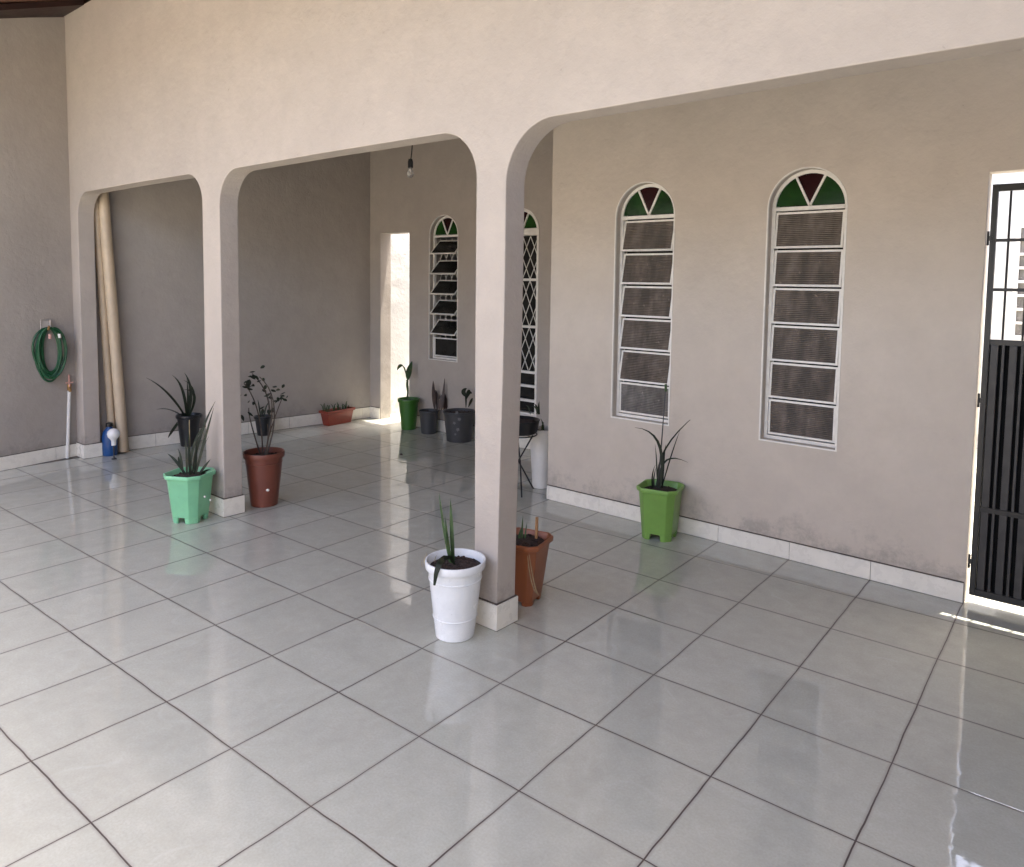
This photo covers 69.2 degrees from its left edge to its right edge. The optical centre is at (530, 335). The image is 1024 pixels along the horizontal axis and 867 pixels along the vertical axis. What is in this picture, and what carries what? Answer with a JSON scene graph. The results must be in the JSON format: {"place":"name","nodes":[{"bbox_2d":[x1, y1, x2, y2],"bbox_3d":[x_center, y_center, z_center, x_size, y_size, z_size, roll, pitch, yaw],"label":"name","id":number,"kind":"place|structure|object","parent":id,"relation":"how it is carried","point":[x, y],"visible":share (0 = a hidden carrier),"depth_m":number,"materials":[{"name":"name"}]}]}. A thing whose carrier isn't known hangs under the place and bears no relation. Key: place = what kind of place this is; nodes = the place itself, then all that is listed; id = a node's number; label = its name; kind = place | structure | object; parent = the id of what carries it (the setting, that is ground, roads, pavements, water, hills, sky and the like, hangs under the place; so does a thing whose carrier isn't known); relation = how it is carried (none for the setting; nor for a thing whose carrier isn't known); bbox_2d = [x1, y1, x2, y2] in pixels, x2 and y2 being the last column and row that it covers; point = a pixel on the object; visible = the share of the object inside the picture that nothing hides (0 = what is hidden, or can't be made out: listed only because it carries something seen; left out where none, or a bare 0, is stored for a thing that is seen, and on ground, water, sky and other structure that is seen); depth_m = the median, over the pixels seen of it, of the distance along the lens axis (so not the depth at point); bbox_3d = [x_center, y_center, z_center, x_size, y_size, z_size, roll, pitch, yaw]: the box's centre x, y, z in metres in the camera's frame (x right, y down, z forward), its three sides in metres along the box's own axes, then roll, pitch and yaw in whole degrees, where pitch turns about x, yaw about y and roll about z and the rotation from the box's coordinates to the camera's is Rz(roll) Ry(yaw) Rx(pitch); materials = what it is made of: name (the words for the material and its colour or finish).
{"place":"outdoors","nodes":[
{"label":"outdoors","id":0,"kind":"place"},
{"bbox_2d":[0,413,1023,866],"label":"floor","id":1,"kind":"structure","parent":0,"point":[290,679],"depth_m":2.92,"materials":[{"name":"tile"}]},
{"bbox_2d":[94,200,115,427],"bbox_3d":[-3.828,-0.068,6.669,0.066,2.266,0.167,3,5,30],"label":"leaning pipe","id":2,"kind":"object","parent":1,"relation":"on","point":[109,398],"visible":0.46,"depth_m":6.64,"materials":[{"name":"beige plastic"}]},
{"bbox_2d":[102,422,117,455],"bbox_3d":[-3.792,0.930,6.686,0.127,0.294,0.127,4,5,39],"label":"blue jug","id":3,"kind":"object","parent":1,"relation":"on","point":[107,448],"visible":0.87,"depth_m":6.64,"materials":[{"name":"plastic"}]},
{"bbox_2d":[97,192,128,451],"bbox_3d":[-3.751,-0.106,6.673,0.203,2.338,0.090,-3,6,-43],"label":"leaning pipe","id":4,"kind":"object","parent":1,"relation":"on","point":[112,311],"visible":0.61,"depth_m":6.64,"materials":[{"name":"beige plastic"}]},
{"bbox_2d":[107,428,119,459],"bbox_3d":[-3.671,0.951,6.535,0.102,0.277,0.102,4,5,39],"label":"globe bulb","id":5,"kind":"object","parent":1,"relation":"on","point":[113,434],"visible":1,"depth_m":6.51,"materials":[{"name":"white glass"}]},
{"bbox_2d":[147,374,201,446],"bbox_3d":[-3.270,0.707,6.877,0.228,0.726,0.673,1,4,-1],"label":"potted plant","id":6,"kind":"object","parent":1,"relation":"on","point":[183,419],"visible":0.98,"depth_m":7.05,"materials":[{"name":"black plant"}]},
{"bbox_2d":[0,17,369,470],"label":"boundary wall","id":7,"kind":"structure","parent":1,"relation":"on","point":[304,269],"depth_m":7.04,"materials":[{"name":"paint"}]},
{"bbox_2d":[40,319,50,330],"bbox_3d":[-4.118,-0.092,6.323,0.092,0.094,0.081,4,5,39],"label":"hose hook","id":8,"kind":"object","parent":7,"relation":"attached to","point":[43,324],"visible":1,"depth_m":6.34,"materials":[{"name":"grey metal"}]},
{"bbox_2d":[32,327,66,381],"bbox_3d":[-4.113,0.163,6.350,0.082,0.479,0.263,4,5,39],"label":"garden hose","id":9,"kind":"object","parent":8,"relation":"hanging from","point":[39,360],"visible":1,"depth_m":6.34,"materials":[{"name":"green rubber"}]},
{"bbox_2d":[66,375,72,457],"bbox_3d":[-4.049,0.713,6.532,0.094,0.739,0.068,3,5,24],"label":"water pipe","id":10,"kind":"object","parent":7,"relation":"attached to","point":[69,388],"visible":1,"depth_m":6.54,"materials":[{"name":"white plastic"}]},
{"bbox_2d":[163,402,215,523],"bbox_3d":[-2.244,0.833,4.912,0.362,0.786,0.276,2,4,12],"label":"potted plant","id":11,"kind":"object","parent":1,"relation":"on","point":[189,485],"visible":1,"depth_m":4.87,"materials":[{"name":"green plant"}]},
{"bbox_2d":[254,402,272,435],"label":"potted plant","id":12,"kind":"object","parent":1,"relation":"on","point":[265,419],"visible":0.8,"depth_m":7.59,"materials":[{"name":"black plant"}]},
{"bbox_2d":[240,365,287,507],"bbox_3d":[-1.932,0.708,5.276,0.425,0.993,0.289,1,4,8],"label":"potted plant","id":13,"kind":"object","parent":1,"relation":"on","point":[263,467],"visible":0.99,"depth_m":5.23,"materials":[{"name":"brown plant"}]},
{"bbox_2d":[319,401,354,425],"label":"potted plant","id":14,"kind":"object","parent":1,"relation":"on","point":[334,416],"visible":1,"depth_m":8.24,"materials":[{"name":"red plant"}]},
{"bbox_2d":[391,233,409,413],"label":"passage wall","id":15,"kind":"structure","parent":1,"relation":"on","point":[399,298],"depth_m":8.95,"materials":[{"name":"paint"}]},
{"bbox_2d":[397,361,419,429],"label":"potted plant","id":16,"kind":"object","parent":1,"relation":"on","point":[408,407],"visible":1,"depth_m":8.00,"materials":[{"name":"green plant"}]},
{"bbox_2d":[419,378,447,433],"bbox_3d":[-1.044,0.740,7.852,0.255,0.584,0.258,4,5,39],"label":"potted plant","id":17,"kind":"object","parent":1,"relation":"on","point":[428,419],"visible":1,"depth_m":7.83,"materials":[{"name":"brown plant"}]},
{"bbox_2d":[421,495,485,642],"bbox_3d":[-0.340,1.043,3.370,0.275,0.644,0.275,-1,5,-24],"label":"potted plant","id":18,"kind":"object","parent":1,"relation":"on","point":[455,576],"visible":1,"depth_m":3.30,"materials":[{"name":"white plant"}]},
{"bbox_2d":[443,388,474,442],"bbox_3d":[-0.719,0.796,7.505,0.328,0.532,0.328,4,5,39],"label":"potted plant","id":19,"kind":"object","parent":1,"relation":"on","point":[459,422],"visible":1,"depth_m":7.40,"materials":[{"name":"black plant"}]},
{"bbox_2d":[0,0,1023,602],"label":"house","id":20,"kind":"structure","parent":1,"relation":"on","point":[780,292],"depth_m":4.45,"materials":[{"name":"paint"}]},
{"bbox_2d":[407,145,413,177],"bbox_3d":[-0.849,-1.818,5.265,0.050,1.377,0.050,0,4,-10],"label":"hanging bulb","id":21,"kind":"object","parent":20,"relation":"hanging from","point":[410,173],"visible":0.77,"depth_m":5.29,"materials":[{"name":"white glass"}]},
{"bbox_2d":[429,215,457,361],"bbox_3d":[-0.883,-0.505,7.876,0.438,1.539,0.154,4,5,39],"label":"window","id":22,"kind":"structure","parent":20,"relation":"in","point":[445,347],"depth_m":7.90,"materials":[{"name":"white paint"}]},
{"bbox_2d":[520,208,538,416],"bbox_3d":[-0.076,-0.228,7.200,0.450,1.997,0.086,4,5,39],"label":"door","id":23,"kind":"structure","parent":20,"relation":"in","point":[528,388],"depth_m":7.17,"materials":[{"name":"white paint"}]},
{"bbox_2d":[611,182,674,425],"bbox_3d":[0.782,-0.221,4.982,0.454,1.597,0.122,4,5,39],"label":"window","id":24,"kind":"structure","parent":20,"relation":"in","point":[647,237],"depth_m":4.99,"materials":[{"name":"grey glass"}]},
{"bbox_2d":[759,167,847,451],"bbox_3d":[1.599,-0.162,4.308,0.454,1.604,0.122,4,5,39],"label":"window","id":25,"kind":"structure","parent":20,"relation":"in","point":[809,229],"depth_m":4.31,"materials":[{"name":"grey glass"}]},
{"bbox_2d":[968,183,1023,607],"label":"gate","id":26,"kind":"structure","parent":20,"relation":"attached to","point":[996,559],"depth_m":3.69,"materials":[{"name":"black metal"}]},
{"bbox_2d":[518,433,536,497],"bbox_3d":[-0.086,0.971,5.679,0.286,0.457,0.293,4,5,39],"label":"plant stand","id":27,"kind":"object","parent":1,"relation":"on","point":[519,459],"visible":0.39,"depth_m":5.64,"materials":[{"name":"black paint"}]},
{"bbox_2d":[519,403,539,435],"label":"potted plant","id":28,"kind":"object","parent":27,"relation":"on","point":[528,425],"visible":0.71,"depth_m":5.57,"materials":[{"name":"black plant"}]},
{"bbox_2d":[515,517,552,606],"bbox_3d":[-0.028,1.064,3.752,0.270,0.558,0.254,3,5,25],"label":"potted plant","id":29,"kind":"object","parent":1,"relation":"on","point":[532,547],"visible":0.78,"depth_m":3.68,"materials":[{"name":"orange plant"}]},
{"bbox_2d":[530,419,548,488],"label":"potted plant","id":30,"kind":"object","parent":1,"relation":"on","point":[539,452],"visible":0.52,"depth_m":5.78,"materials":[{"name":"white plant"}]},
{"bbox_2d":[64,0,1023,631],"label":"arcade","id":31,"kind":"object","parent":1,"relation":"on","point":[218,100],"visible":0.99,"depth_m":3.54,"materials":[{"name":"paint"}]},
{"bbox_2d":[635,384,689,541],"bbox_3d":[0.846,0.798,4.723,0.348,0.973,0.299,3,5,27],"label":"potted plant","id":32,"kind":"object","parent":1,"relation":"on","point":[660,498],"visible":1,"depth_m":4.66,"materials":[{"name":"green plant"}]},
{"bbox_2d":[976,172,1023,447],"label":"yard house","id":33,"kind":"structure","parent":1,"relation":"on","point":[1013,314],"depth_m":7.29,"materials":[{"name":"paint"}]},
{"bbox_2d":[1010,225,1023,337],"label":"window","id":34,"kind":"structure","parent":33,"relation":"in","point":[1018,274],"depth_m":7.23,"materials":[{"name":"white paint"}]}
]}

